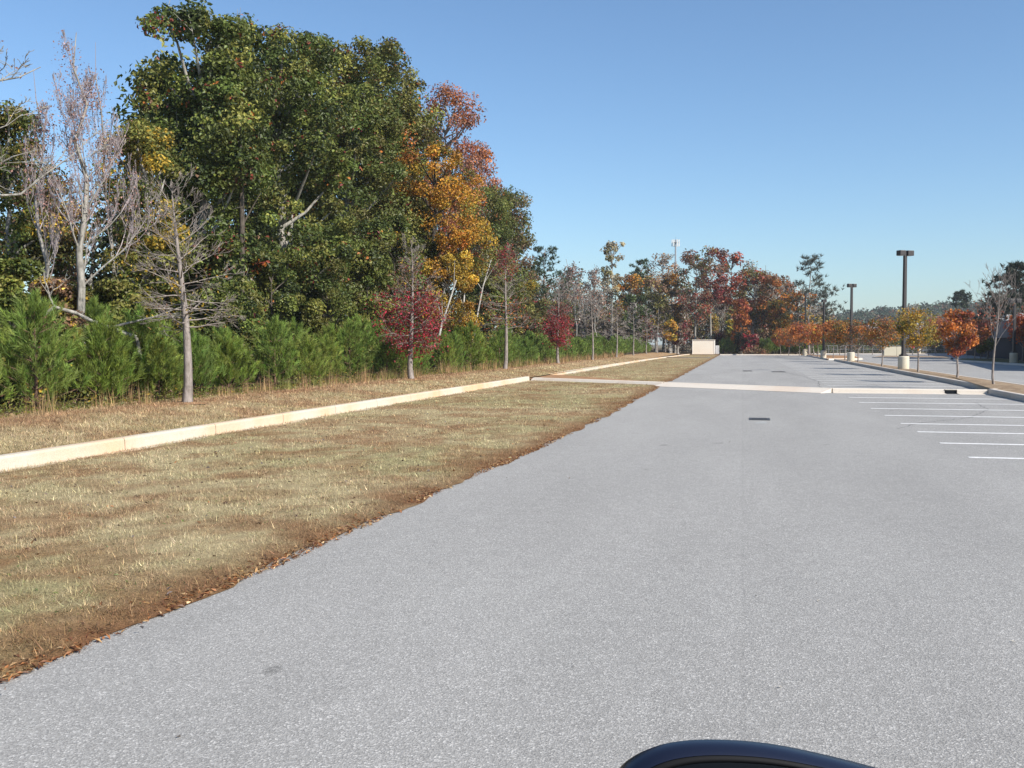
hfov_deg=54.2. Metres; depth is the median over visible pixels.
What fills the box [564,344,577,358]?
young pine
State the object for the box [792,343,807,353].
young pine
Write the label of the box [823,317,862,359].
island tree
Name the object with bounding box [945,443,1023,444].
stall line
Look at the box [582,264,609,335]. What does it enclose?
bare tree
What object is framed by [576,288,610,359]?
young tree
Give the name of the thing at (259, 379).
brush
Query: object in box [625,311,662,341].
broadleaf tree
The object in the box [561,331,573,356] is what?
young pine
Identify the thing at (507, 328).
young tree
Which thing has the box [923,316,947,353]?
island tree
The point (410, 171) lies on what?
broadleaf tree
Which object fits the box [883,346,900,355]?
panel enclosure
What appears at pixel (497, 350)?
young pine
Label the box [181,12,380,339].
broadleaf tree
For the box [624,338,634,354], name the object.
young pine
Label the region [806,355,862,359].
kerb
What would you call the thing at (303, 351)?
young pine
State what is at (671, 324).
autumn tree
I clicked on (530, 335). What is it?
young pine
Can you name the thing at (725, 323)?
broadleaf tree
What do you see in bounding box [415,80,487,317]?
autumn tree
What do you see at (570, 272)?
bare tree
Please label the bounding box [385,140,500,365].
autumn tree
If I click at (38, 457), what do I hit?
kerb
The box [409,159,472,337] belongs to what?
broadleaf tree
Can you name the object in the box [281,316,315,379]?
young pine
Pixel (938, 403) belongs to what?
stall line
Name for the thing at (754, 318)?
autumn tree
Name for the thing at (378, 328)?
young pine
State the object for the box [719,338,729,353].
young pine
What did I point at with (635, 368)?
grass strip
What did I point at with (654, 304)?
broadleaf tree
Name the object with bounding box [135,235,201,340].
understorey tree
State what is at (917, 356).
planted island
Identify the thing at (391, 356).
young pine
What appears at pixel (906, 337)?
warehouse
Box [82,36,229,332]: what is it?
broadleaf tree
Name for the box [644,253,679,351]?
autumn tree
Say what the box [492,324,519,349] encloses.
young pine
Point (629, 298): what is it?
broadleaf tree
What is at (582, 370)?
kerb
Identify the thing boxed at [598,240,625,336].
autumn tree
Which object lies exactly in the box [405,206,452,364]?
understorey tree
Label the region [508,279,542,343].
understorey tree
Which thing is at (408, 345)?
young tree
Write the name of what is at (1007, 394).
kerb
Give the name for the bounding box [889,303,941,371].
island tree
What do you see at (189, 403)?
mulch ring
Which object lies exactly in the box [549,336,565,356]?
young pine
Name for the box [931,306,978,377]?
island tree
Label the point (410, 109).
broadleaf tree
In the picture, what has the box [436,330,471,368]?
young pine
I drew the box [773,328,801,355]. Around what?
island tree
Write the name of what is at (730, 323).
autumn tree
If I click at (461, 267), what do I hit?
autumn tree
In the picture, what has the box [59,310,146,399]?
young pine
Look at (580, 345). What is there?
young pine
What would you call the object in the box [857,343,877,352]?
hedge shrub
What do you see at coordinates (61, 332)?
brush
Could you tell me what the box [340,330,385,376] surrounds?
brush
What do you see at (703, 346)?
equipment enclosure
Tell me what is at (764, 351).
dry shrub
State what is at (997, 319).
island tree
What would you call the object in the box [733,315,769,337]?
broadleaf tree
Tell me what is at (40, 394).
brush
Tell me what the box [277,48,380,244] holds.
broadleaf tree
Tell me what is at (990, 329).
bare tree
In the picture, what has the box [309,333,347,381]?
young pine
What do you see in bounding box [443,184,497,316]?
broadleaf tree
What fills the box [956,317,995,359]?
island tree
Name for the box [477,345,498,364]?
young pine
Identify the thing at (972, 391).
cross kerb
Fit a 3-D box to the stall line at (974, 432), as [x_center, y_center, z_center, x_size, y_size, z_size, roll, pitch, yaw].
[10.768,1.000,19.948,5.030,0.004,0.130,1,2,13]
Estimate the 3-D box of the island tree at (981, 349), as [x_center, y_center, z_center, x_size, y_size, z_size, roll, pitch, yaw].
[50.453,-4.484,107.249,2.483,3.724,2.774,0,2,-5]
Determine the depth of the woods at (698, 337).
211.83 m
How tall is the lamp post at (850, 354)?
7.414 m
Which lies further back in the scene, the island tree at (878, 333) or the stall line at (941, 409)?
the island tree at (878, 333)
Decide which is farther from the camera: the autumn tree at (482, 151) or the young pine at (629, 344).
the young pine at (629, 344)
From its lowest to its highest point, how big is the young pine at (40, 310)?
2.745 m
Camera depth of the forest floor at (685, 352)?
187.53 m
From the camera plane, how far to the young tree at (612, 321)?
105.27 m
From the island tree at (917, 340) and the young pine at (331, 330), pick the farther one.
the island tree at (917, 340)
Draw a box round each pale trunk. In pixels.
[230,127,264,379]
[435,262,456,367]
[470,259,498,334]
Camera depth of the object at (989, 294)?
115.50 m
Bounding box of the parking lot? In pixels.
[0,354,1023,767]
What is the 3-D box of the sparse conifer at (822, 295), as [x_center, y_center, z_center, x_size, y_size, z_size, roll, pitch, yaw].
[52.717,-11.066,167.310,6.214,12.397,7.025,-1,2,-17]
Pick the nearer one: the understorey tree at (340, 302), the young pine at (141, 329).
the young pine at (141, 329)
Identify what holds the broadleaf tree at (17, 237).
on the forest floor at (213, 387)
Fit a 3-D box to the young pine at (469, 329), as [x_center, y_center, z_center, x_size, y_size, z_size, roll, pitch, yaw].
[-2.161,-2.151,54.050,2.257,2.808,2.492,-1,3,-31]
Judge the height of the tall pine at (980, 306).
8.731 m
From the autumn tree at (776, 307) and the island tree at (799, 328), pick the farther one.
the autumn tree at (776, 307)
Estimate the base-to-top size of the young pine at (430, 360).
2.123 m
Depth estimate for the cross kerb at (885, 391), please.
36.57 m
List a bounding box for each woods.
[0,195,608,342]
[524,259,836,352]
[701,299,1022,342]
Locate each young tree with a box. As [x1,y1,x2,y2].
[111,165,246,401]
[366,233,457,378]
[462,242,548,368]
[535,277,577,362]
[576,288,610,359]
[604,298,629,356]
[618,302,644,354]
[636,306,658,353]
[651,308,671,352]
[658,313,667,351]
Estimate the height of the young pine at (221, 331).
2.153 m
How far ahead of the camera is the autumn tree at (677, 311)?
179.13 m
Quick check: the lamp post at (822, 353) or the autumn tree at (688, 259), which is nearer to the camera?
the lamp post at (822, 353)
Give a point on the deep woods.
(572, 335)
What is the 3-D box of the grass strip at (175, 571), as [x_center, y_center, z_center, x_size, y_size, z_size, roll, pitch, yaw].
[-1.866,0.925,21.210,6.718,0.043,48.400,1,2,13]
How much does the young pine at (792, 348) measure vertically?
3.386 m
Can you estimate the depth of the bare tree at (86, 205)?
26.08 m
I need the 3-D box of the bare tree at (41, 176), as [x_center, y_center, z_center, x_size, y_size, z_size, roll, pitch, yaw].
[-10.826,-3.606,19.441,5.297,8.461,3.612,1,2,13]
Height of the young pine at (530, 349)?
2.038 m
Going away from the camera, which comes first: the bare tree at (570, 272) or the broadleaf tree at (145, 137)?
the broadleaf tree at (145, 137)
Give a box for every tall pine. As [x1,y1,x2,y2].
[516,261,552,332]
[524,246,578,332]
[627,258,658,305]
[948,289,972,310]
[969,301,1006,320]
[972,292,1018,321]
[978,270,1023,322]
[982,260,1023,320]
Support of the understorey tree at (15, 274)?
on the forest floor at (213, 387)
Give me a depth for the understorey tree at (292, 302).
39.27 m
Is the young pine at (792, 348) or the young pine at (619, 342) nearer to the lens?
the young pine at (619, 342)
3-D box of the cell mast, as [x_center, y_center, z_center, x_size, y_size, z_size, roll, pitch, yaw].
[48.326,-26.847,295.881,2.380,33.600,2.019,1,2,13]
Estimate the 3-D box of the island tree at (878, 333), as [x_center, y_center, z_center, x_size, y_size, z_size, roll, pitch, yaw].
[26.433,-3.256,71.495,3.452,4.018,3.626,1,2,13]
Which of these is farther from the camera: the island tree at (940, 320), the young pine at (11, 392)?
the island tree at (940, 320)
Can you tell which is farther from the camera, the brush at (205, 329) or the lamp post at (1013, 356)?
the lamp post at (1013, 356)
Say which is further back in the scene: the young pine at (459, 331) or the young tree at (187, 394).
the young pine at (459, 331)
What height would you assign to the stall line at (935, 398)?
0.004 m
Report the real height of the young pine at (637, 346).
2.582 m
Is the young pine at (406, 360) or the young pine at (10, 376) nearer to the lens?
the young pine at (10, 376)
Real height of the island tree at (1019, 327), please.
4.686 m
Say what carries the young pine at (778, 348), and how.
on the forest floor at (685, 352)
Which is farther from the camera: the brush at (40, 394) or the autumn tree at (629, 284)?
the autumn tree at (629, 284)
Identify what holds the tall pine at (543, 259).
on the forest floor at (213, 387)
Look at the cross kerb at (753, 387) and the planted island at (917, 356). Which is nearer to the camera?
the cross kerb at (753, 387)
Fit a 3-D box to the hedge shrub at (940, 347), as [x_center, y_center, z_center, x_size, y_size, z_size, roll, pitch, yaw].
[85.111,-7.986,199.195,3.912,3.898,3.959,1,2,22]
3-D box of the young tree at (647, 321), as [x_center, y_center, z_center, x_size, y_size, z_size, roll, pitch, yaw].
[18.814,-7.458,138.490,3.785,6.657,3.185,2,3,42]
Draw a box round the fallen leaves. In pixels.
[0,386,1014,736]
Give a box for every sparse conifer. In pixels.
[780,253,839,353]
[812,282,847,354]
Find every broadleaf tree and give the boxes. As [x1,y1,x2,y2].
[0,98,67,331]
[0,162,90,310]
[47,194,133,313]
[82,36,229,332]
[88,114,195,385]
[106,0,286,375]
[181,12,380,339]
[192,42,319,276]
[270,31,426,326]
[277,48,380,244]
[332,88,432,234]
[342,61,445,307]
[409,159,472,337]
[443,181,530,335]
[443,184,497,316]
[490,187,540,332]
[491,213,523,328]
[545,298,575,336]
[569,291,609,336]
[596,304,632,339]
[619,294,653,351]
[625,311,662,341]
[638,277,674,351]
[658,305,693,352]
[684,301,725,339]
[711,313,731,337]
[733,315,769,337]
[810,315,836,353]
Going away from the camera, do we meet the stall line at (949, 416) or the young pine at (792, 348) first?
the stall line at (949, 416)
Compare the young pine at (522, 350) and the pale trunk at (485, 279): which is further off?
the young pine at (522, 350)
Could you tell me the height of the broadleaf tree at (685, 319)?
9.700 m
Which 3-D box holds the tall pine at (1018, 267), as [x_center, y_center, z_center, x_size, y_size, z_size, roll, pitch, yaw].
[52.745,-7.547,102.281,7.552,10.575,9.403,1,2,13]
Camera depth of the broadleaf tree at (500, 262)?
117.76 m
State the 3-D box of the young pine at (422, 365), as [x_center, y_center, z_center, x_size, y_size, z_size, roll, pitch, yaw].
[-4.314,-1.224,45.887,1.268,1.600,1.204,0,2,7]
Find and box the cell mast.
[672,239,679,297]
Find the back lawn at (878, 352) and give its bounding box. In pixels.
[810,350,949,353]
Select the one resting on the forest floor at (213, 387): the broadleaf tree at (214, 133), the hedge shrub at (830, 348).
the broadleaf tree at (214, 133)
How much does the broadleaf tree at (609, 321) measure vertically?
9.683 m
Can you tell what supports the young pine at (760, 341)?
on the forest floor at (685, 352)
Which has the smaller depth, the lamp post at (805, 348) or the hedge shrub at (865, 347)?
the lamp post at (805, 348)
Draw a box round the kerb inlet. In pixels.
[945,389,956,393]
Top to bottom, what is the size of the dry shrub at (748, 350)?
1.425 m
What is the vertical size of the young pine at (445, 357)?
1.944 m
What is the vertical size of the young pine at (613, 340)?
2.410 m
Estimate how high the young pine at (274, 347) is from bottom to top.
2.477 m
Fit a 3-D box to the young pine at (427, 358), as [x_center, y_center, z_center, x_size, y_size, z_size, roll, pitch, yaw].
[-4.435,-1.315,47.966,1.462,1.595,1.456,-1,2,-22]
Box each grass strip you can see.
[0,383,655,681]
[522,355,718,382]
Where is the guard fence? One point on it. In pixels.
(937, 349)
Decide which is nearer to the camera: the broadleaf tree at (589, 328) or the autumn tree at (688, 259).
the autumn tree at (688, 259)
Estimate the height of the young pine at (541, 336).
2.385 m
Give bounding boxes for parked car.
[619,739,875,767]
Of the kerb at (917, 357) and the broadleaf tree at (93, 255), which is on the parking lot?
the kerb at (917, 357)
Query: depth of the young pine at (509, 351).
63.54 m
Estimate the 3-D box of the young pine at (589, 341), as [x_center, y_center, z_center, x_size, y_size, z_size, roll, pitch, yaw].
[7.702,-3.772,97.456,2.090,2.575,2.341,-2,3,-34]
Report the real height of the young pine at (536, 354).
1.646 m
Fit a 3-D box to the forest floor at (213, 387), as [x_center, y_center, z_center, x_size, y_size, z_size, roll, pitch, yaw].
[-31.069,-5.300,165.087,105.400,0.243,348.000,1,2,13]
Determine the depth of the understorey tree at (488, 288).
75.34 m
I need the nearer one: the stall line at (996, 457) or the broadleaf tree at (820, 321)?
the stall line at (996, 457)
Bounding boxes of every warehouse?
[861,322,947,351]
[952,313,1023,360]
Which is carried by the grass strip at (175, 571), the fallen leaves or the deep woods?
the fallen leaves
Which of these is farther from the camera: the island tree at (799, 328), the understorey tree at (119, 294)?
the island tree at (799, 328)
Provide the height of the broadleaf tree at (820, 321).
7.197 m
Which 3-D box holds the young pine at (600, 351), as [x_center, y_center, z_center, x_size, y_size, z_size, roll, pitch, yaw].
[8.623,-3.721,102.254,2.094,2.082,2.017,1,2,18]
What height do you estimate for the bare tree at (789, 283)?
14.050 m
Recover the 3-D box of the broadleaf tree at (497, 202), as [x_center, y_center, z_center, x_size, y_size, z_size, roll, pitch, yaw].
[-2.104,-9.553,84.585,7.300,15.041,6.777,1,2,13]
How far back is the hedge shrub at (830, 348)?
201.52 m
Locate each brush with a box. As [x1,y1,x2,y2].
[0,319,80,402]
[0,328,58,401]
[23,316,136,397]
[131,328,220,391]
[193,321,234,385]
[230,315,290,382]
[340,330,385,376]
[464,335,497,365]
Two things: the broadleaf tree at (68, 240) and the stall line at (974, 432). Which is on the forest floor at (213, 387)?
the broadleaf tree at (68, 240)
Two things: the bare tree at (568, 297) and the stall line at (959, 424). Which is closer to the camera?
the stall line at (959, 424)
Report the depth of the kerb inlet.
36.21 m
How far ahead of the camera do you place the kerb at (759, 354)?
160.52 m
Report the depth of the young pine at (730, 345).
168.27 m
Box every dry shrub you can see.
[742,346,754,353]
[749,346,760,353]
[757,347,769,353]
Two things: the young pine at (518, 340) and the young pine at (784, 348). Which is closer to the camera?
the young pine at (518, 340)
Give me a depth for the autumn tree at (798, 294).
172.07 m
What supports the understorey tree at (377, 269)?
on the forest floor at (213, 387)
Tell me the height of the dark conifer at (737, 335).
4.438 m
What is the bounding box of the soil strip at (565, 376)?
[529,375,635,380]
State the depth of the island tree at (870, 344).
165.62 m
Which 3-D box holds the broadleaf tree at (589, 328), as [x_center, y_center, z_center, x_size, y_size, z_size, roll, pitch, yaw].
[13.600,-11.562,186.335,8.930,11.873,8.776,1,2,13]
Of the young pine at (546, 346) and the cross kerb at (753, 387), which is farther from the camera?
the young pine at (546, 346)
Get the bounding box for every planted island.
[812,355,856,358]
[839,359,1023,393]
[875,356,949,357]
[958,358,1023,363]
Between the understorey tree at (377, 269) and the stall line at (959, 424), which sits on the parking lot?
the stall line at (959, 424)
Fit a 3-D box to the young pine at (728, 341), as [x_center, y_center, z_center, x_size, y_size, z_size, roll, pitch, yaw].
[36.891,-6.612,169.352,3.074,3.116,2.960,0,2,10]
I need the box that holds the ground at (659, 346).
[16,345,856,412]
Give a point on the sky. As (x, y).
(854, 134)
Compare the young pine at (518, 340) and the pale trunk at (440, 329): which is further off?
the young pine at (518, 340)
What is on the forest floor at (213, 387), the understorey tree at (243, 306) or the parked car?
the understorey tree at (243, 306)
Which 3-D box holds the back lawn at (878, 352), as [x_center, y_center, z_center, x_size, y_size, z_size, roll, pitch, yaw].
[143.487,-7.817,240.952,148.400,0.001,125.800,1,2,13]
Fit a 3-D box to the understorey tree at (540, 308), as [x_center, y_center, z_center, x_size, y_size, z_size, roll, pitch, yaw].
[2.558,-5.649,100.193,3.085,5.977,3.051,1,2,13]
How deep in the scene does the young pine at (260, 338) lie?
35.26 m
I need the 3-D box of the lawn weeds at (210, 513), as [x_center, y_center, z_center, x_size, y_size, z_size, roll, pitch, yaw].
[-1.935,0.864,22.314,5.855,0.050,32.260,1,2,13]
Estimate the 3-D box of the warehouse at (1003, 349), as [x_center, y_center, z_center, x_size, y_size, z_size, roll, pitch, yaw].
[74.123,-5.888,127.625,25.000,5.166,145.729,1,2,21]
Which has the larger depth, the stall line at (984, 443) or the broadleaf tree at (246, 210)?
the broadleaf tree at (246, 210)
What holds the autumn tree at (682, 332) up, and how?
on the planting bed
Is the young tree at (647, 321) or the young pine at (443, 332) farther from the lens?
the young tree at (647, 321)
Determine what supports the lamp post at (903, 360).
on the planted island at (1011, 387)
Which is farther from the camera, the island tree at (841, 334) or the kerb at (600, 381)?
the island tree at (841, 334)
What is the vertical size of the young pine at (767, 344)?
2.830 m
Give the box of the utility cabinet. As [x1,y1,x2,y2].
[715,345,718,353]
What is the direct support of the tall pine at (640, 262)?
on the forest floor at (213, 387)
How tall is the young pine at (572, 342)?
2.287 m
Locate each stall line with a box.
[849,397,962,398]
[859,402,1023,404]
[871,408,1023,410]
[885,415,1023,417]
[901,423,1023,425]
[917,431,1023,433]
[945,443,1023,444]
[969,457,1023,458]
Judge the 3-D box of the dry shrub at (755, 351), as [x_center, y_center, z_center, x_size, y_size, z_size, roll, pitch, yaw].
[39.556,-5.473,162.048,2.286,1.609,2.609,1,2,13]
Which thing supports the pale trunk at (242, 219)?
on the forest floor at (213, 387)
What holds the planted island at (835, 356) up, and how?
on the parking lot
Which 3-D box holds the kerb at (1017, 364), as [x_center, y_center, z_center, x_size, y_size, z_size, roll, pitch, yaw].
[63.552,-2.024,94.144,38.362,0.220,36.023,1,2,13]
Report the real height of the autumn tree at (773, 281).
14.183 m
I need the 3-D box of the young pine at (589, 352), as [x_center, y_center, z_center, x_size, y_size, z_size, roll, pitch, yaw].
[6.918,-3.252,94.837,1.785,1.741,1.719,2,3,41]
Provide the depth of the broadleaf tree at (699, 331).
195.51 m
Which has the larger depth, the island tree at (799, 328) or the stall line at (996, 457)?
the island tree at (799, 328)
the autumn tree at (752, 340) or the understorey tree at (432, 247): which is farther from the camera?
the autumn tree at (752, 340)
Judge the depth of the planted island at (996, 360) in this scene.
104.90 m
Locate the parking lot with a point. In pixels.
(658, 566)
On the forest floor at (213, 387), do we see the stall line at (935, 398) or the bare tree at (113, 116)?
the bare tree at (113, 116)
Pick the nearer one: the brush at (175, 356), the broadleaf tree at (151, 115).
the brush at (175, 356)
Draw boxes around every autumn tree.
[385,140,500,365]
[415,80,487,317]
[416,252,484,344]
[455,140,509,274]
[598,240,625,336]
[613,273,643,332]
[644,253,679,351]
[657,272,683,352]
[662,319,677,353]
[666,322,692,354]
[674,245,718,339]
[692,247,729,339]
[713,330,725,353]
[714,251,750,353]
[724,319,733,353]
[730,298,752,352]
[735,268,771,333]
[740,333,758,353]
[755,273,789,353]
[762,298,796,353]
[779,287,816,353]
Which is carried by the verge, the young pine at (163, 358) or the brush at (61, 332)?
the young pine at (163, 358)
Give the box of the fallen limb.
[39,263,210,397]
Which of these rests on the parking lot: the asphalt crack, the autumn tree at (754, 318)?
the asphalt crack
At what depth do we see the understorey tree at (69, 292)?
25.89 m
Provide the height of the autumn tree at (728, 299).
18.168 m
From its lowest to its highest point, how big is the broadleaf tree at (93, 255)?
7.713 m
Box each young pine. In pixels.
[0,284,97,408]
[0,319,33,398]
[0,359,16,399]
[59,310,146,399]
[64,295,139,379]
[97,303,183,396]
[129,335,183,398]
[146,316,197,382]
[166,328,227,390]
[199,322,243,386]
[199,330,260,388]
[240,314,306,386]
[246,326,298,382]
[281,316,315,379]
[286,331,332,383]
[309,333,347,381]
[313,321,357,376]
[331,318,375,377]
[346,313,388,372]
[362,317,387,372]
[366,337,406,375]
[376,327,423,374]
[405,345,433,368]
[413,342,430,372]
[417,333,435,368]
[428,330,459,362]
[433,334,458,368]
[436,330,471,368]
[447,324,467,363]
[454,320,492,366]
[463,342,483,365]
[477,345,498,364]
[483,328,515,365]
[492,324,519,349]
[495,338,516,362]
[508,343,523,363]
[513,342,528,363]
[514,332,523,343]
[521,337,539,362]
[523,330,544,359]
[528,344,542,361]
[537,334,547,346]
[539,339,554,359]
[543,343,555,360]
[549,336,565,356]
[549,342,562,358]
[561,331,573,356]
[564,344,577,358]
[565,336,578,354]
[573,336,588,356]
[580,341,591,355]
[583,332,601,356]
[587,333,604,354]
[594,338,605,354]
[599,336,612,354]
[608,336,620,353]
[610,334,625,354]
[618,338,626,353]
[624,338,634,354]
[628,335,639,352]
[631,337,639,352]
[639,338,645,352]
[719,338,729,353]
[721,337,733,352]
[726,339,736,353]
[757,338,766,352]
[761,338,775,353]
[768,338,781,352]
[774,345,785,353]
[779,344,789,352]
[788,337,802,352]
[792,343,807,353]
[814,344,821,352]
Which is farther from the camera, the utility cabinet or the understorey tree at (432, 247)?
the utility cabinet
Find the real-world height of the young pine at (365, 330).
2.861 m
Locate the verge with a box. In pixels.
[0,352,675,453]
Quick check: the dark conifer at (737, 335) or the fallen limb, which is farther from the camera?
the dark conifer at (737, 335)
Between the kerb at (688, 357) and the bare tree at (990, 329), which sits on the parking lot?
the kerb at (688, 357)
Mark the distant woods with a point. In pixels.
(940, 308)
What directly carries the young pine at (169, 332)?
on the forest floor at (213, 387)
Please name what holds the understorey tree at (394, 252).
on the forest floor at (213, 387)
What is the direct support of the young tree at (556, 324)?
on the mulch ring
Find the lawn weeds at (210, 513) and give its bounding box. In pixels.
[0,389,598,637]
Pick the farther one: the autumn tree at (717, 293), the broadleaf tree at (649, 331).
the broadleaf tree at (649, 331)
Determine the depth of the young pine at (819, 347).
167.29 m
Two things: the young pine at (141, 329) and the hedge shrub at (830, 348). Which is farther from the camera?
the hedge shrub at (830, 348)
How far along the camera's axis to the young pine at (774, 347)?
168.33 m
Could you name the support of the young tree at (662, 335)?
on the forest floor at (685, 352)
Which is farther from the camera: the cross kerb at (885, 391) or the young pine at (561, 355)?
the young pine at (561, 355)
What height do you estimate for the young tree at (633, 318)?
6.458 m
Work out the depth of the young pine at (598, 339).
105.18 m
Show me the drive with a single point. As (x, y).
(876, 353)
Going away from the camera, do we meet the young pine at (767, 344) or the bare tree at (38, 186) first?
the bare tree at (38, 186)
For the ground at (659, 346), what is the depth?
179.20 m
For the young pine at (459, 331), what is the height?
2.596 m
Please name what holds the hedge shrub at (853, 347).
on the back lawn at (878, 352)
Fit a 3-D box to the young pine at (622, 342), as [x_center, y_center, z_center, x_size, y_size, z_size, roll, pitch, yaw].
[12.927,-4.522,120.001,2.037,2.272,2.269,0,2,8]
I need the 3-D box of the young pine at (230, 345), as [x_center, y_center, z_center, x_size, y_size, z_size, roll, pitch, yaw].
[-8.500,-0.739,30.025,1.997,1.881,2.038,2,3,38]
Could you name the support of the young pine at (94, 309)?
on the forest floor at (213, 387)
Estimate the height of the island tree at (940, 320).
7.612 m
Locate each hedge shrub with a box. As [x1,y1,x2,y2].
[825,341,844,352]
[843,341,861,352]
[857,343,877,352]
[929,340,944,352]
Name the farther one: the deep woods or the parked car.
the deep woods
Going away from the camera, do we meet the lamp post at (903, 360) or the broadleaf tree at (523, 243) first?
the lamp post at (903, 360)
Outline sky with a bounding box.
[0,0,1023,344]
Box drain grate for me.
[749,418,769,419]
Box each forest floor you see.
[0,348,687,412]
[672,350,802,354]
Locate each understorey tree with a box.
[0,257,45,400]
[27,276,91,393]
[85,275,147,388]
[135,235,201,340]
[194,276,264,380]
[246,245,305,376]
[296,255,357,368]
[336,237,399,370]
[369,214,426,337]
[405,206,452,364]
[474,277,510,340]
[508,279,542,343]
[524,298,550,339]
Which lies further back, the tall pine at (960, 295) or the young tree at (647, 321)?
the tall pine at (960, 295)
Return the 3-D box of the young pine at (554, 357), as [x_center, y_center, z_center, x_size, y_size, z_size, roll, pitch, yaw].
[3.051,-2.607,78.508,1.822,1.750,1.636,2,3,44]
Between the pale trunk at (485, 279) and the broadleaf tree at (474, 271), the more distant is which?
the broadleaf tree at (474, 271)
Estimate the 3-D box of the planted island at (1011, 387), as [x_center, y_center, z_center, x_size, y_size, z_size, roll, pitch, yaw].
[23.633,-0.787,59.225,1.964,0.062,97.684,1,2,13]
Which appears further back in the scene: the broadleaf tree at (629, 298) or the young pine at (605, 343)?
the broadleaf tree at (629, 298)
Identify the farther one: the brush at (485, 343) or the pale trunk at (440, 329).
the brush at (485, 343)
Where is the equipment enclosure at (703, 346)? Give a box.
[692,340,714,353]
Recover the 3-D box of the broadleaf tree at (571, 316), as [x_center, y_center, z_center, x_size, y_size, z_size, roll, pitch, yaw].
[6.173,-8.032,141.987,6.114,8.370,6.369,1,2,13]
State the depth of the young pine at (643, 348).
148.11 m
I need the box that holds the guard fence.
[825,345,953,352]
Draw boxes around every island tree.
[770,331,786,353]
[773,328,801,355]
[780,321,818,355]
[802,331,820,354]
[804,322,830,356]
[817,320,843,357]
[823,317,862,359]
[844,320,871,361]
[860,313,900,365]
[867,327,880,354]
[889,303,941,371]
[919,325,939,355]
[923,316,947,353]
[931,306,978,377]
[932,312,971,338]
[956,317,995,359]
[965,263,1023,383]
[972,328,994,358]
[1003,312,1023,361]
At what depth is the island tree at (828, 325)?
116.08 m
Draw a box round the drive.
[810,353,934,353]
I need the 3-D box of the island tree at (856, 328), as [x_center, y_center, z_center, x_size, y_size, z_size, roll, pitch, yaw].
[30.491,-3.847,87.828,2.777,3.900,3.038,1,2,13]
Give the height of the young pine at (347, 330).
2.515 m
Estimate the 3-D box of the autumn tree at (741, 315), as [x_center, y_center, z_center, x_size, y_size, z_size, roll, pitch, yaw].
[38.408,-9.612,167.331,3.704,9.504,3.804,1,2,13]
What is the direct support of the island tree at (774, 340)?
on the planting bed
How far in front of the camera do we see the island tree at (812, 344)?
153.08 m
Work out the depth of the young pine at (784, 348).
168.27 m
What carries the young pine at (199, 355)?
on the forest floor at (213, 387)
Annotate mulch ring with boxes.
[168,402,206,404]
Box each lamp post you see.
[803,293,806,355]
[820,299,826,358]
[847,284,856,360]
[896,250,913,368]
[1008,299,1021,362]
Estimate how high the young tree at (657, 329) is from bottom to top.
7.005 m
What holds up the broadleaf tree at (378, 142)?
on the forest floor at (213, 387)
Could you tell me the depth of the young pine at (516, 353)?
65.70 m
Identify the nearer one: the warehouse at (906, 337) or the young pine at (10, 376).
the young pine at (10, 376)
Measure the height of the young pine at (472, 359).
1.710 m
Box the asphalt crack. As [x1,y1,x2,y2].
[897,403,988,428]
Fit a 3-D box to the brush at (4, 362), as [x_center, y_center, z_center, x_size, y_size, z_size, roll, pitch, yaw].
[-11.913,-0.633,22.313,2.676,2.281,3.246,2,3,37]
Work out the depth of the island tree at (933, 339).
153.76 m
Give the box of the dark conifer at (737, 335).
[733,329,749,353]
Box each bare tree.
[0,40,114,196]
[11,69,68,393]
[30,30,168,394]
[79,42,141,280]
[554,276,594,322]
[555,260,592,335]
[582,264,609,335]
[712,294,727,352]
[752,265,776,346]
[779,277,807,315]
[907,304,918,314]
[982,302,995,358]
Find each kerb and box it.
[0,376,528,472]
[531,377,663,384]
[548,354,689,374]
[655,382,831,392]
[666,357,710,357]
[720,354,800,354]
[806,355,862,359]
[832,388,944,393]
[834,359,1023,400]
[872,356,952,358]
[953,358,1023,365]
[956,389,989,394]
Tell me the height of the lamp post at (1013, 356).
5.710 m

